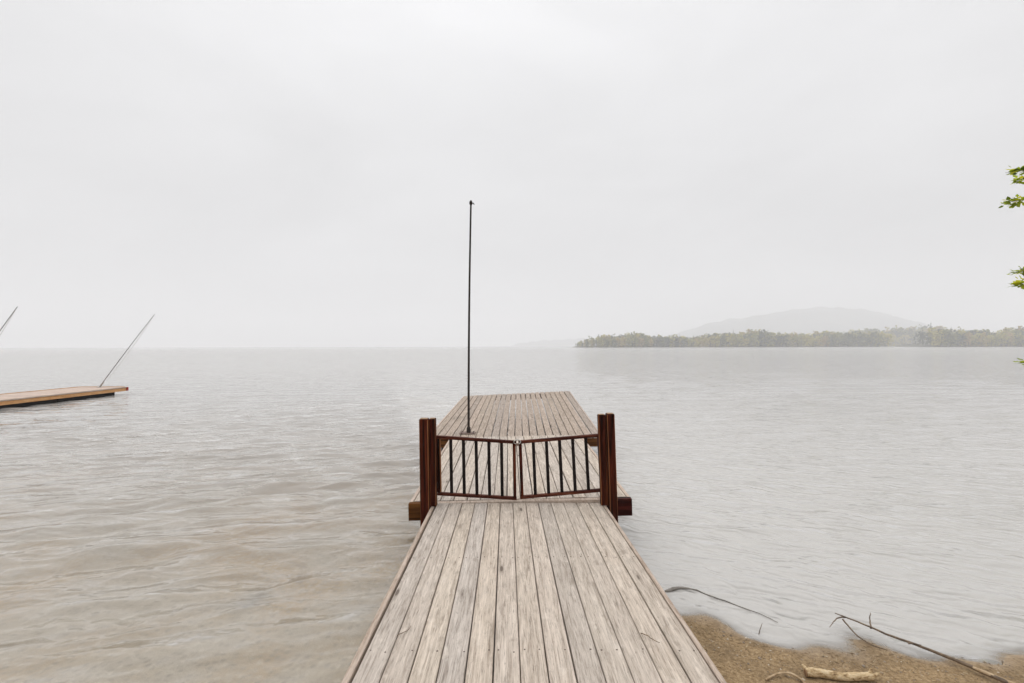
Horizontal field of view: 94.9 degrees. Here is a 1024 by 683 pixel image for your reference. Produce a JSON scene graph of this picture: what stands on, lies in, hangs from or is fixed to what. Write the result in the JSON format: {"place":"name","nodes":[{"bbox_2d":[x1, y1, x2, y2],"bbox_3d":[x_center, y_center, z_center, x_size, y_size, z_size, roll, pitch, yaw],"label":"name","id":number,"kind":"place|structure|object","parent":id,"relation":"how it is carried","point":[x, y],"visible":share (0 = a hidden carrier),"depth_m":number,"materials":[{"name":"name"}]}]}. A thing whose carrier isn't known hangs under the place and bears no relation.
{"place":"outdoors","nodes":[
{"label":"outdoors","id":0,"kind":"place"},
{"bbox_2d":[0,346,1023,682],"bbox_3d":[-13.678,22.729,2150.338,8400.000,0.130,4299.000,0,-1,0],"label":"lake water","id":1,"kind":"structure","parent":0,"point":[802,496],"depth_m":9.44,"materials":[{"name":"grey liquid"}]},
{"bbox_2d":[0,386,128,408],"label":"floating dock","id":2,"kind":"object","parent":1,"relation":"on","point":[21,399],"visible":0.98,"depth_m":17.68,"materials":[{"name":"brown wood"}]},
{"bbox_2d":[0,307,16,334],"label":"mooring whip","id":3,"kind":"object","parent":2,"relation":"on","point":[9,318],"visible":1,"depth_m":15.60,"materials":[{"name":"metal"}]},
{"bbox_2d":[99,314,154,386],"bbox_3d":[-16.619,0.407,20.242,2.440,3.152,0.140,0,-1,0],"label":"mooring whip","id":4,"kind":"object","parent":2,"relation":"on","point":[101,384],"visible":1,"depth_m":20.23,"materials":[{"name":"metal"}]},
{"bbox_2d":[0,472,1023,682],"bbox_3d":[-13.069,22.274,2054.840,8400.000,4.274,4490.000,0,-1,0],"label":"ground","id":5,"kind":"structure","parent":0,"point":[263,643],"depth_m":4.18,"materials":[{"name":"beige sand"}]},
{"bbox_2d":[419,418,429,526],"bbox_3d":[-0.871,1.685,4.724,0.111,1.824,0.090,0,-1,0],"label":"gate post","id":6,"kind":"object","parent":5,"relation":"on","point":[424,466],"visible":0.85,"depth_m":4.68,"materials":[{"name":"brown wood"}]},
{"bbox_2d":[436,391,597,450],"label":"platform","id":7,"kind":"structure","parent":5,"relation":"on","point":[453,422],"depth_m":10.21,"materials":[{"name":"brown wood"}]},
{"bbox_2d":[459,200,475,433],"bbox_3d":[-0.816,-0.462,8.632,0.290,4.286,0.215,0,-1,0],"label":"flagpole","id":8,"kind":"object","parent":7,"relation":"on","point":[468,431],"visible":1,"depth_m":8.62,"materials":[{"name":"metal"}]},
{"bbox_2d":[408,435,631,520],"bbox_3d":[0.075,2.244,6.536,2.306,1.237,3.431,0,-1,0],"label":"dock section","id":9,"kind":"object","parent":5,"relation":"on","point":[624,498],"visible":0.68,"depth_m":5.84,"materials":[{"name":"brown wood"}]},
{"bbox_2d":[341,503,726,682],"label":"walkway","id":10,"kind":"structure","parent":5,"relation":"on","point":[614,600],"depth_m":2.83,"materials":[{"name":"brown wood"}]},
{"bbox_2d":[429,418,436,505],"bbox_3d":[-0.800,1.217,4.769,0.076,0.880,0.080,0,-1,0],"label":"gate post","id":11,"kind":"object","parent":10,"relation":"on","point":[433,459],"visible":1,"depth_m":4.73,"materials":[{"name":"brown wood"}]},
{"bbox_2d":[437,435,516,499],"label":"gate","id":12,"kind":"structure","parent":11,"relation":"attached to","point":[464,493],"depth_m":4.82,"materials":[{"name":"brown metal"}]},
{"bbox_2d":[597,414,608,504],"bbox_3d":[0.923,1.196,4.775,0.102,0.914,0.070,0,-1,0],"label":"gate post","id":13,"kind":"object","parent":10,"relation":"on","point":[602,454],"visible":1,"depth_m":4.74,"materials":[{"name":"brown wood"}]},
{"bbox_2d":[518,434,599,498],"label":"gate","id":14,"kind":"structure","parent":13,"relation":"attached to","point":[562,491],"depth_m":4.82,"materials":[{"name":"brown metal"}]},
{"bbox_2d":[605,413,617,521],"bbox_3d":[1.017,1.658,4.728,0.131,1.870,0.095,0,-1,0],"label":"gate post","id":15,"kind":"object","parent":5,"relation":"on","point":[611,465],"visible":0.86,"depth_m":4.69,"materials":[{"name":"brown wood"}]},
{"bbox_2d":[665,586,777,622],"bbox_3d":[1.659,2.073,3.757,0.823,0.029,0.172,-1,-1,33],"label":"sunken branch","id":16,"kind":"object","parent":5,"relation":"on","point":[671,589],"visible":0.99,"depth_m":3.90,"materials":[{"name":"brown wood"}]},
{"bbox_2d":[765,672,804,682],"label":"bent stick","id":17,"kind":"object","parent":5,"relation":"on","point":[780,673],"visible":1,"depth_m":2.84,"materials":[{"name":"beige wood"}]},
{"bbox_2d":[801,664,878,681],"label":"driftwood log","id":18,"kind":"object","parent":5,"relation":"on","point":[869,675],"visible":1,"depth_m":2.84,"materials":[{"name":"beige wood"}]},
{"bbox_2d":[687,614,1019,682],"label":"pebbles","id":19,"kind":"object","parent":5,"relation":"on","point":[834,662],"visible":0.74,"depth_m":3.01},
{"bbox_2d":[689,621,1022,682],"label":"plant litter","id":20,"kind":"object","parent":5,"relation":"on","point":[855,662],"visible":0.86,"depth_m":3.03,"materials":[{"name":"brown plant"}]},
{"bbox_2d":[830,613,1013,682],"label":"driftwood branch","id":21,"kind":"object","parent":5,"relation":"on","point":[991,675],"visible":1,"depth_m":3.10,"materials":[{"name":"beige wood"}]},
{"bbox_2d":[999,165,1023,364],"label":"leafy tree","id":22,"kind":"object","parent":5,"relation":"on","point":[1016,283],"visible":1,"depth_m":5.14,"materials":[{"name":"green plant"}]},
{"bbox_2d":[0,0,1023,347],"label":"sky","id":23,"kind":"structure","parent":0,"point":[231,173],"materials":[{"name":"white"}]},
{"bbox_2d":[513,336,651,345],"bbox_3d":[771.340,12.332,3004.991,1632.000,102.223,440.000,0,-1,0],"label":"hill","id":24,"kind":"structure","parent":0,"point":[567,342],"depth_m":2886.10,"materials":[{"name":"grey"}]},
{"bbox_2d":[574,329,894,347],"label":"promontory","id":25,"kind":"structure","parent":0,"point":[758,338],"depth_m":563.92,"materials":[{"name":"green plant"}]},
{"bbox_2d":[655,307,932,344],"bbox_3d":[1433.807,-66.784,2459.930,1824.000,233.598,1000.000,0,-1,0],"label":"hill","id":26,"kind":"structure","parent":0,"point":[819,320],"depth_m":2238.85,"materials":[{"name":"grey"}]},
{"bbox_2d":[895,325,1023,346],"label":"shore","id":27,"kind":"structure","parent":0,"point":[1011,336],"depth_m":476.50,"materials":[{"name":"green plant"}]},
{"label":"distant shore","id":28,"kind":"structure","parent":0,"visible":0},
{"bbox_2d":[848,323,999,345],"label":"distant wood","id":29,"kind":"object","parent":28,"relation":"on","point":[902,335],"visible":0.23,"depth_m":752.48,"materials":[{"name":"grey plant"}]}
]}

